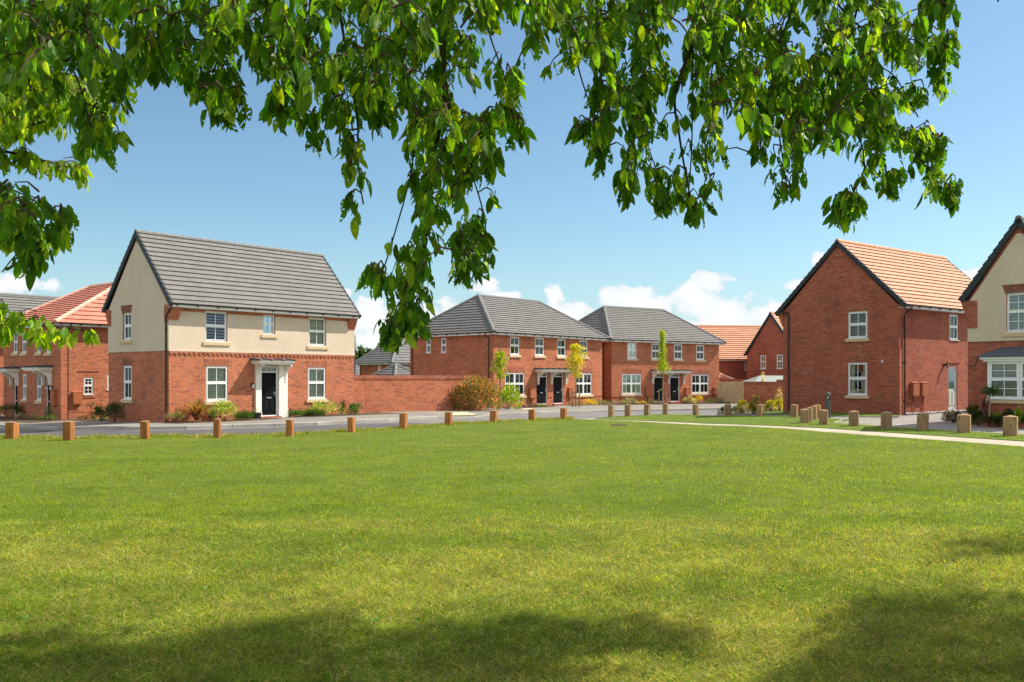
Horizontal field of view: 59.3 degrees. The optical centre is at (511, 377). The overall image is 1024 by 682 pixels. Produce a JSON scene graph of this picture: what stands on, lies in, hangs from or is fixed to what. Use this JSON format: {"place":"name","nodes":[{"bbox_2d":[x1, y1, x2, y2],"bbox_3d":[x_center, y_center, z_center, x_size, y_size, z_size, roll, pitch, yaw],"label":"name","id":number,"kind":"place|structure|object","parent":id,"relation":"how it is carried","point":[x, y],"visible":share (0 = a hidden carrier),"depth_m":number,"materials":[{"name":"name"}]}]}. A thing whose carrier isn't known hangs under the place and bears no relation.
{"place":"outdoors","nodes":[
{"label":"outdoors","id":0,"kind":"place"},
{"bbox_2d":[0,404,737,426],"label":"pavement","id":1,"kind":"structure","parent":0,"point":[384,416],"depth_m":43.39,"materials":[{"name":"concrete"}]},
{"bbox_2d":[0,416,64,422],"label":"planting bed","id":2,"kind":"object","parent":1,"relation":"on","point":[17,419],"visible":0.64,"depth_m":44.39,"materials":[{"name":"concrete"}]},
{"bbox_2d":[0,402,24,417],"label":"shrub","id":3,"kind":"object","parent":2,"relation":"on","point":[18,407],"visible":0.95,"depth_m":47.35,"materials":[{"name":"green plant"}]},
{"bbox_2d":[91,403,106,420],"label":"shrub","id":4,"kind":"object","parent":1,"relation":"on","point":[97,411],"visible":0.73,"depth_m":39.27,"materials":[{"name":"green plant"}]},
{"bbox_2d":[101,401,125,421],"bbox_3d":[-17.108,1.456,38.705,1.082,0.924,1.072,0,0,-15],"label":"shrub","id":5,"kind":"object","parent":1,"relation":"on","point":[111,410],"visible":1,"depth_m":38.53,"materials":[{"name":"green plant"}]},
{"bbox_2d":[164,418,281,423],"bbox_3d":[-12.416,1.899,38.949,1.300,0.130,4.950,0,0,40],"label":"planting bed","id":6,"kind":"object","parent":1,"relation":"on","point":[251,419],"visible":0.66,"depth_m":38.92,"materials":[{"name":"soil"}]},
{"bbox_2d":[164,409,185,421],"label":"shrub","id":7,"kind":"object","parent":6,"relation":"on","point":[179,413],"visible":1,"depth_m":37.07,"materials":[{"name":"green plant"}]},
{"bbox_2d":[181,397,214,419],"bbox_3d":[-13.270,1.277,37.893,1.904,1.048,1.869,0,0,0],"label":"spiky plant","id":8,"kind":"object","parent":6,"relation":"on","point":[197,410],"visible":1,"depth_m":37.70,"materials":[{"name":"orange plant"}]},
{"bbox_2d":[207,398,240,420],"bbox_3d":[-12.532,1.388,38.898,1.600,0.988,1.510,0,0,0],"label":"shrub","id":9,"kind":"object","parent":6,"relation":"on","point":[218,410],"visible":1,"depth_m":38.83,"materials":[{"name":"green plant"}]},
{"bbox_2d":[234,410,254,418],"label":"grass clump","id":10,"kind":"object","parent":6,"relation":"on","point":[243,414],"visible":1,"depth_m":39.46,"materials":[{"name":"green plant"}]},
{"bbox_2d":[293,412,398,416],"bbox_3d":[-8.164,1.864,44.159,1.900,0.110,5.600,0,0,40],"label":"planting bed","id":11,"kind":"object","parent":1,"relation":"on","point":[372,413],"visible":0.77,"depth_m":44.05,"materials":[{"name":"soil"}]},
{"bbox_2d":[287,409,305,415],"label":"grass clump","id":12,"kind":"object","parent":11,"relation":"on","point":[295,412],"visible":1,"depth_m":41.64,"materials":[{"name":"green plant"}]},
{"bbox_2d":[302,409,326,415],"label":"grass clump","id":13,"kind":"object","parent":11,"relation":"on","point":[312,412],"visible":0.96,"depth_m":42.33,"materials":[{"name":"green plant"}]},
{"bbox_2d":[306,398,346,415],"bbox_3d":[-8.984,1.418,42.970,1.852,0.871,1.713,0,0,36],"label":"shrub","id":14,"kind":"object","parent":11,"relation":"on","point":[316,406],"visible":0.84,"depth_m":42.87,"materials":[{"name":"green plant"}]},
{"bbox_2d":[346,402,362,414],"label":"shrub","id":15,"kind":"object","parent":11,"relation":"on","point":[355,410],"visible":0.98,"depth_m":44.32,"materials":[{"name":"green plant"}]},
{"bbox_2d":[448,374,502,410],"bbox_3d":[-2.079,0.858,50.644,3.229,2.214,2.204,0,0,-3],"label":"shrub","id":16,"kind":"object","parent":1,"relation":"on","point":[488,391],"visible":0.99,"depth_m":50.40,"materials":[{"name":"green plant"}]},
{"bbox_2d":[489,339,509,409],"bbox_3d":[-0.687,-0.200,52.001,1.097,4.175,1.112,0,0,-28],"label":"young tree","id":17,"kind":"object","parent":1,"relation":"on","point":[500,364],"visible":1,"depth_m":52.00,"materials":[{"name":"green plant"}]},
{"bbox_2d":[492,382,523,408],"bbox_3d":[-0.251,1.096,53.152,2.025,1.817,1.704,0,0,0],"label":"shrub","id":18,"kind":"object","parent":1,"relation":"on","point":[509,393],"visible":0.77,"depth_m":52.87,"materials":[{"name":"green plant"}]},
{"bbox_2d":[564,341,587,406],"bbox_3d":[4.160,-0.211,58.682,1.723,4.304,1.673,0,0,40],"label":"young tree","id":19,"kind":"object","parent":1,"relation":"on","point":[574,357],"visible":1,"depth_m":58.61,"materials":[{"name":"yellow plant"}]},
{"bbox_2d":[655,329,670,403],"bbox_3d":[10.802,-0.770,64.064,1.200,5.455,1.134,0,0,0],"label":"young tree","id":20,"kind":"object","parent":1,"relation":"on","point":[662,359],"visible":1,"depth_m":64.06,"materials":[{"name":"green plant"}]},
{"bbox_2d":[0,410,967,436],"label":"road","id":21,"kind":"structure","parent":0,"point":[591,415],"depth_m":45.23,"materials":[{"name":"asphalt"}]},
{"bbox_2d":[0,416,437,429],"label":"kerb","id":22,"kind":"structure","parent":21,"relation":"on","point":[222,425],"depth_m":36.97,"materials":[{"name":"concrete"}]},
{"bbox_2d":[0,423,444,435],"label":"patched asphalt","id":23,"kind":"structure","parent":21,"relation":"on","point":[192,432],"depth_m":34.84,"materials":[{"name":"asphalt"}]},
{"bbox_2d":[497,411,559,415],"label":"kerb","id":24,"kind":"structure","parent":21,"relation":"on","point":[525,413],"depth_m":48.50,"materials":[{"name":"concrete"}]},
{"bbox_2d":[567,407,745,412],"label":"kerb","id":25,"kind":"structure","parent":21,"relation":"on","point":[623,410],"depth_m":54.83,"materials":[{"name":"concrete"}]},
{"bbox_2d":[681,402,730,403],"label":"planting bed","id":26,"kind":"object","parent":21,"relation":"on","point":[708,403],"visible":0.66,"depth_m":71.42,"materials":[{"name":"soil"}]},
{"bbox_2d":[717,381,743,403],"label":"timber fence","id":27,"kind":"object","parent":26,"relation":"on","point":[732,392],"visible":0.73,"depth_m":72.27,"materials":[{"name":"wood"}]},
{"bbox_2d":[717,404,782,414],"bbox_3d":[15.084,1.944,56.725,3.876,0.408,28.173,0,0,17],"label":"planting bed","id":28,"kind":"object","parent":21,"relation":"on","point":[738,413],"visible":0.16,"depth_m":51.72,"materials":[{"name":"soil"}]},
{"bbox_2d":[736,399,747,412],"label":"shrub","id":29,"kind":"object","parent":28,"relation":"on","point":[742,403],"visible":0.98,"depth_m":48.48,"materials":[{"name":"yellow plant"}]},
{"bbox_2d":[746,400,756,414],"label":"shrub","id":30,"kind":"object","parent":28,"relation":"on","point":[752,406],"visible":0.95,"depth_m":43.34,"materials":[{"name":"green plant"}]},
{"bbox_2d":[764,399,777,410],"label":"shrub","id":31,"kind":"object","parent":28,"relation":"on","point":[769,402],"visible":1,"depth_m":52.26,"materials":[{"name":"yellow plant"}]},
{"bbox_2d":[0,414,1023,681],"bbox_3d":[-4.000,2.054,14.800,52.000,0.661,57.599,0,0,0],"label":"lawn","id":32,"kind":"structure","parent":0,"point":[476,429],"depth_m":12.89,"materials":[{"name":"plant"}]},
{"bbox_2d":[0,0,1023,351],"label":"sky","id":33,"kind":"structure","parent":0,"point":[564,241],"materials":[{"name":"blue"}]},
{"bbox_2d":[592,418,1023,446],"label":"path","id":34,"kind":"structure","parent":0,"point":[998,442],"depth_m":28.15,"materials":[{"name":"concrete"}]},
{"bbox_2d":[784,413,1023,433],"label":"lane","id":35,"kind":"structure","parent":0,"point":[935,421],"depth_m":34.59,"materials":[{"name":"asphalt"}]},
{"bbox_2d":[941,408,961,421],"bbox_3d":[17.086,1.459,34.837,0.923,0.568,0.779,0,0,-4],"label":"shrub","id":36,"kind":"object","parent":35,"relation":"on","point":[954,414],"visible":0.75,"depth_m":34.80,"materials":[{"name":"green plant"}]},
{"bbox_2d":[971,411,984,425],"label":"shrub","id":37,"kind":"object","parent":35,"relation":"on","point":[978,422],"visible":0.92,"depth_m":31.95,"materials":[{"name":"green plant"}]},
{"bbox_2d":[979,384,1004,416],"bbox_3d":[16.374,0.780,30.793,0.787,1.129,0.700,0,0,0],"label":"topiary tree","id":38,"kind":"object","parent":35,"relation":"on","point":[987,390],"visible":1,"depth_m":30.75,"materials":[{"name":"green plant"}]},
{"bbox_2d":[1013,405,1022,426],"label":"conifer","id":39,"kind":"object","parent":35,"relation":"on","point":[1018,412],"visible":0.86,"depth_m":30.66,"materials":[{"name":"green plant"}]},
{"bbox_2d":[963,403,983,418],"bbox_3d":[16.445,1.200,32.136,0.682,0.590,0.596,0,0,3],"label":"shrub","id":40,"kind":"object","parent":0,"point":[971,409],"visible":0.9,"depth_m":32.08,"materials":[{"name":"green plant"}]},
{"bbox_3d":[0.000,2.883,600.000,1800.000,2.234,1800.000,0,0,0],"label":"ground","id":41,"kind":"structure","parent":0,"visible":0},
{"bbox_2d":[5,421,16,438],"bbox_3d":[-16.990,1.846,30.521,0.274,0.722,0.274,0,0,-7],"label":"timber bollard","id":42,"kind":"object","parent":41,"relation":"on","point":[10,429],"visible":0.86,"depth_m":30.39,"materials":[{"name":"wood"}]},
{"bbox_2d":[0,293,59,413],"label":"grey roofed house","id":43,"kind":"structure","parent":41,"relation":"on","point":[18,302],"depth_m":58.31,"materials":[{"name":"orange brick"}]},
{"bbox_2d":[0,282,112,419],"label":"hip roofed house","id":44,"kind":"structure","parent":41,"relation":"on","point":[64,382],"depth_m":46.41,"materials":[{"name":"red brick"}]},
{"bbox_2d":[11,334,18,355],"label":"window","id":45,"kind":"structure","parent":44,"relation":"in","point":[15,353],"depth_m":48.44,"materials":[{"name":"white plastic"}]},
{"bbox_2d":[20,374,26,401],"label":"window","id":46,"kind":"structure","parent":44,"relation":"in","point":[24,399],"depth_m":47.75,"materials":[{"name":"white plastic"}]},
{"bbox_2d":[34,375,41,403],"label":"window","id":47,"kind":"structure","parent":44,"relation":"in","point":[38,401],"depth_m":46.66,"materials":[{"name":"white plastic"}]},
{"bbox_2d":[84,377,93,394],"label":"window","id":48,"kind":"structure","parent":44,"relation":"in","point":[91,378],"depth_m":46.16,"materials":[{"name":"white plastic"}]},
{"bbox_2d":[0,66,128,351],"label":"cherry tree","id":49,"kind":"object","parent":41,"relation":"on","point":[15,127],"visible":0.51,"depth_m":6.80,"materials":[{"name":"green plant"}]},
{"bbox_2d":[63,421,74,440],"bbox_3d":[-14.623,1.811,29.689,0.271,0.779,0.271,0,1,4],"label":"timber bollard","id":50,"kind":"object","parent":41,"relation":"on","point":[68,430],"visible":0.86,"depth_m":29.56,"materials":[{"name":"wood"}]},
{"bbox_2d":[140,420,149,438],"bbox_3d":[-12.354,1.818,30.301,0.242,0.750,0.242,-1,2,2],"label":"timber bollard","id":51,"kind":"object","parent":41,"relation":"on","point":[144,429],"visible":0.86,"depth_m":30.18,"materials":[{"name":"wood"}]},
{"bbox_2d":[213,418,220,437],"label":"timber bollard","id":52,"kind":"object","parent":41,"relation":"on","point":[216,426],"visible":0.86,"depth_m":30.75,"materials":[{"name":"wood"}]},
{"bbox_2d":[101,229,361,421],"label":"rendered house","id":53,"kind":"structure","parent":41,"relation":"on","point":[269,332],"depth_m":40.40,"materials":[{"name":"brick"}]},
{"bbox_2d":[120,313,131,343],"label":"window","id":54,"kind":"structure","parent":53,"relation":"in","point":[127,316],"depth_m":39.89,"materials":[{"name":"white plastic"}]},
{"bbox_2d":[120,366,132,402],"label":"window","id":55,"kind":"structure","parent":53,"relation":"in","point":[127,369],"depth_m":39.84,"materials":[{"name":"white plastic"}]},
{"bbox_2d":[203,311,230,345],"bbox_3d":[-12.929,-2.147,39.302,0.190,1.490,1.335,0,0,40],"label":"window","id":56,"kind":"structure","parent":53,"relation":"in","point":[224,342],"depth_m":39.34,"materials":[{"name":"white plastic"}]},
{"bbox_2d":[203,366,230,404],"bbox_3d":[-12.927,0.341,39.356,0.257,1.686,1.317,0,0,40],"label":"window","id":57,"kind":"structure","parent":53,"relation":"in","point":[216,376],"depth_m":39.40,"materials":[{"name":"white plastic"}]},
{"bbox_2d":[261,315,277,337],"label":"window","id":58,"kind":"structure","parent":53,"relation":"in","point":[265,334],"depth_m":41.41,"materials":[{"name":"white plastic"}]},
{"bbox_2d":[262,366,277,415],"bbox_3d":[-11.206,0.620,41.426,0.120,2.320,0.938,0,0,40],"label":"door","id":59,"kind":"structure","parent":53,"relation":"in","point":[269,380],"depth_m":41.47,"materials":[{"name":"black plastic"}]},
{"bbox_2d":[306,367,328,401],"bbox_3d":[-9.468,0.351,43.532,0.257,1.683,1.313,0,0,40],"label":"window","id":60,"kind":"structure","parent":53,"relation":"in","point":[316,375],"depth_m":43.58,"materials":[{"name":"white plastic"}]},
{"bbox_2d":[307,317,328,349],"bbox_3d":[-9.460,-2.127,43.559,0.277,1.524,1.283,0,0,40],"label":"window","id":61,"kind":"structure","parent":53,"relation":"in","point":[316,327],"depth_m":43.62,"materials":[{"name":"white plastic"}]},
{"bbox_2d":[286,419,293,435],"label":"timber bollard","id":62,"kind":"object","parent":41,"relation":"on","point":[289,427],"visible":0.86,"depth_m":31.52,"materials":[{"name":"wood"}]},
{"bbox_2d":[347,417,355,431],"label":"timber bollard","id":63,"kind":"object","parent":41,"relation":"on","point":[351,422],"visible":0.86,"depth_m":33.65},
{"bbox_2d":[354,375,365,412],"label":"garden wall","id":64,"kind":"structure","parent":41,"relation":"on","point":[359,388],"depth_m":46.53,"materials":[{"name":"red brick"}]},
{"bbox_2d":[356,338,409,374],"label":"hip roofed house","id":65,"kind":"structure","parent":41,"relation":"on","point":[375,360],"depth_m":86.69,"materials":[{"name":"tile"}]},
{"bbox_2d":[371,363,409,374],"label":"pyramid roofed garage","id":66,"kind":"structure","parent":41,"relation":"on","point":[395,369],"depth_m":65.08,"materials":[{"name":"tile"}]},
{"bbox_2d":[399,413,407,428],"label":"timber bollard","id":67,"kind":"object","parent":41,"relation":"on","point":[403,419],"visible":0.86,"depth_m":35.77,"materials":[{"name":"wood"}]},
{"bbox_2d":[365,375,487,412],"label":"garden wall","id":68,"kind":"structure","parent":41,"relation":"on","point":[395,393],"depth_m":48.76,"materials":[{"name":"red brick"}]},
{"bbox_2d":[0,0,998,354],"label":"cherry tree","id":69,"kind":"object","parent":41,"relation":"on","point":[40,40],"visible":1,"depth_m":4.12,"materials":[{"name":"green plant"}]},
{"bbox_2d":[404,294,609,407],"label":"semi detached house","id":70,"kind":"structure","parent":41,"relation":"on","point":[535,338],"depth_m":60.10,"materials":[{"name":"red brick"}]},
{"bbox_2d":[509,337,521,357],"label":"window","id":71,"kind":"structure","parent":70,"relation":"in","point":[514,341],"depth_m":58.16,"materials":[{"name":"white plastic"}]},
{"bbox_2d":[504,373,526,397],"bbox_3d":[0.184,0.511,58.145,0.170,1.643,2.240,0,0,40],"label":"window","id":72,"kind":"structure","parent":70,"relation":"in","point":[513,378],"depth_m":58.39,"materials":[{"name":"white plastic"}]},
{"bbox_2d":[534,338,545,357],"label":"window","id":73,"kind":"structure","parent":70,"relation":"in","point":[539,342],"depth_m":60.17,"materials":[{"name":"white plastic"}]},
{"bbox_2d":[537,373,546,403],"bbox_3d":[1.947,0.741,60.403,0.120,2.118,1.194,0,0,40],"label":"door","id":74,"kind":"structure","parent":70,"relation":"in","point":[542,387],"depth_m":60.48,"materials":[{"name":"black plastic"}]},
{"bbox_2d":[553,373,562,403],"bbox_3d":[3.118,0.737,61.807,0.120,2.126,1.153,0,0,40],"label":"door","id":75,"kind":"structure","parent":70,"relation":"in","point":[558,378],"depth_m":61.85,"materials":[{"name":"black plastic"}]},
{"bbox_2d":[556,339,566,358],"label":"window","id":76,"kind":"structure","parent":70,"relation":"in","point":[560,342],"depth_m":62.06,"materials":[{"name":"white plastic"}]},
{"bbox_2d":[574,373,593,396],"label":"window","id":77,"kind":"structure","parent":70,"relation":"in","point":[584,382],"depth_m":64.27,"materials":[{"name":"white plastic"}]},
{"bbox_2d":[578,305,726,403],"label":"semi detached house","id":78,"kind":"structure","parent":41,"relation":"on","point":[630,349],"depth_m":70.65,"materials":[{"name":"red brick"}]},
{"bbox_2d":[626,343,637,360],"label":"window","id":79,"kind":"structure","parent":78,"relation":"in","point":[631,347],"depth_m":68.36,"materials":[{"name":"white plastic"}]},
{"bbox_2d":[621,374,642,395],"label":"window","id":80,"kind":"structure","parent":78,"relation":"in","point":[636,383],"depth_m":68.39,"materials":[{"name":"white plastic"}]},
{"bbox_2d":[650,343,659,360],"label":"window","id":81,"kind":"structure","parent":78,"relation":"in","point":[655,347],"depth_m":69.69,"materials":[{"name":"white plastic"}]},
{"bbox_2d":[654,374,661,401],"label":"door","id":82,"kind":"structure","parent":78,"relation":"in","point":[658,378],"depth_m":69.85,"materials":[{"name":"black plastic"}]},
{"bbox_2d":[670,374,678,401],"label":"door","id":83,"kind":"structure","parent":78,"relation":"in","point":[674,379],"depth_m":70.88,"materials":[{"name":"black plastic"}]},
{"bbox_2d":[673,344,683,360],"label":"window","id":84,"kind":"structure","parent":78,"relation":"in","point":[677,347],"depth_m":71.05,"materials":[{"name":"white plastic"}]},
{"bbox_2d":[695,345,705,361],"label":"window","id":85,"kind":"structure","parent":78,"relation":"in","point":[699,348],"depth_m":72.38,"materials":[{"name":"white plastic"}]},
{"bbox_2d":[691,374,709,394],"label":"window","id":86,"kind":"structure","parent":78,"relation":"in","point":[699,383],"depth_m":72.33,"materials":[{"name":"white plastic"}]},
{"bbox_2d":[696,325,781,378],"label":"long roofed house","id":87,"kind":"structure","parent":41,"relation":"on","point":[732,357],"depth_m":82.70,"materials":[{"name":"tile"}]},
{"bbox_2d":[743,382,775,403],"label":"garden wall","id":88,"kind":"structure","parent":41,"relation":"on","point":[766,390],"depth_m":70.27,"materials":[{"name":"red brick"}]},
{"bbox_2d":[742,376,782,399],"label":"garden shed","id":89,"kind":"structure","parent":41,"relation":"on","point":[767,379],"depth_m":73.45,"materials":[{"name":"white"}]},
{"bbox_2d":[743,312,782,378],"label":"gabled house","id":90,"kind":"structure","parent":41,"relation":"on","point":[764,352],"depth_m":77.25,"materials":[{"name":"red brick"}]},
{"bbox_2d":[790,404,797,416],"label":"timber bollard","id":91,"kind":"object","parent":41,"relation":"on","point":[793,410],"visible":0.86,"depth_m":38.95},
{"bbox_2d":[800,409,808,422],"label":"timber bollard","id":92,"kind":"object","parent":41,"relation":"on","point":[804,415],"visible":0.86,"depth_m":34.89,"materials":[{"name":"wood"}]},
{"bbox_2d":[717,414,897,417],"bbox_3d":[12.526,1.950,43.197,3.018,0.555,12.195,0,0,-25],"label":"drive edging","id":93,"kind":"object","parent":41,"relation":"on","point":[799,415],"visible":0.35,"depth_m":41.00,"materials":[{"name":"concrete"}]},
{"bbox_2d":[595,414,1023,441],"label":"grass verge","id":94,"kind":"object","parent":41,"relation":"on","point":[762,421],"depth_m":35.67,"materials":[{"name":"plant"}]},
{"bbox_2d":[819,409,827,424],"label":"timber bollard","id":95,"kind":"object","parent":41,"relation":"on","point":[823,416],"visible":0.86,"depth_m":33.70,"materials":[{"name":"wood"}]},
{"bbox_2d":[825,392,830,417],"bbox_3d":[13.569,1.242,38.645,0.212,1.206,0.212,0,0,0],"label":"bollard light","id":96,"kind":"object","parent":41,"relation":"on","point":[828,404],"visible":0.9,"depth_m":38.56,"materials":[{"name":"grey metal"}]},
{"bbox_2d":[764,411,898,416],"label":"grass verge","id":97,"kind":"object","parent":41,"relation":"on","point":[832,413],"depth_m":41.84,"materials":[{"name":"plant"}]},
{"bbox_2d":[848,410,858,425],"bbox_3d":[12.446,1.547,32.769,0.333,0.698,0.333,-2,0,25],"label":"timber bollard","id":98,"kind":"object","parent":41,"relation":"on","point":[853,415],"visible":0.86,"depth_m":32.62,"materials":[{"name":"wood"}]},
{"bbox_2d":[774,239,971,414],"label":"gabled house","id":99,"kind":"structure","parent":41,"relation":"on","point":[869,328],"depth_m":43.34,"materials":[{"name":"red brick"}]},
{"bbox_2d":[845,363,868,398],"bbox_3d":[16.388,0.146,42.629,0.257,1.700,1.235,0,0,-38],"label":"window","id":100,"kind":"structure","parent":99,"relation":"in","point":[851,366],"depth_m":42.72,"materials":[{"name":"white plastic"}]},
{"bbox_2d":[845,311,869,341],"bbox_3d":[16.384,-2.413,42.608,0.225,1.419,1.235,0,0,-38],"label":"window","id":101,"kind":"structure","parent":99,"relation":"in","point":[862,336],"depth_m":42.64,"materials":[{"name":"white plastic"}]},
{"bbox_2d":[948,367,955,409],"bbox_3d":[21.504,0.543,44.069,0.901,2.113,0.120,0,0,-38],"label":"door","id":102,"kind":"structure","parent":99,"relation":"in","point":[951,370],"depth_m":44.07,"materials":[{"name":"white plastic"}]},
{"bbox_2d":[949,314,959,340],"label":"window","id":103,"kind":"structure","parent":99,"relation":"in","point":[953,319],"depth_m":44.16,"materials":[{"name":"white plastic"}]},
{"bbox_2d":[881,411,891,428],"bbox_3d":[12.969,1.531,31.172,0.337,0.732,0.337,0,1,29],"label":"timber bollard","id":104,"kind":"object","parent":41,"relation":"on","point":[886,419],"visible":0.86,"depth_m":31.03,"materials":[{"name":"wood"}]},
{"bbox_2d":[917,412,928,429],"bbox_3d":[13.785,1.527,30.201,0.358,0.731,0.358,2,2,26],"label":"timber bollard","id":105,"kind":"object","parent":41,"relation":"on","point":[922,420],"visible":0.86,"depth_m":30.04,"materials":[{"name":"wood"}]},
{"bbox_2d":[957,414,970,432],"bbox_3d":[14.277,1.505,28.422,0.367,0.740,0.367,0,1,31],"label":"timber bollard","id":106,"kind":"object","parent":41,"relation":"on","point":[964,423],"visible":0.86,"depth_m":28.28,"materials":[{"name":"wood"}]},
{"bbox_2d":[958,215,1023,427],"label":"bay windowed house","id":107,"kind":"structure","parent":41,"relation":"on","point":[990,298],"depth_m":32.30,"materials":[{"name":"paint"}]},
{"bbox_2d":[989,361,1019,399],"bbox_3d":[17.370,0.103,31.753,0.195,1.336,1.040,0,0,-38],"label":"window","id":108,"kind":"structure","parent":107,"relation":"in","point":[1004,378],"depth_m":31.73,"materials":[{"name":"white plastic"}]},
{"bbox_2d":[1002,292,1023,336],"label":"window","id":109,"kind":"structure","parent":107,"relation":"in","point":[1009,333],"depth_m":32.07,"materials":[{"name":"white plastic"}]},
{"bbox_2d":[1019,361,1023,399],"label":"window","id":110,"kind":"structure","parent":107,"relation":"in","point":[1021,362],"depth_m":31.28,"materials":[{"name":"white plastic"}]},
{"bbox_2d":[1003,415,1017,435],"bbox_3d":[14.591,1.468,26.345,0.359,0.740,0.359,0,0,35],"label":"timber bollard","id":111,"kind":"object","parent":41,"relation":"on","point":[1010,425],"visible":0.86,"depth_m":26.20,"materials":[{"name":"wood"}]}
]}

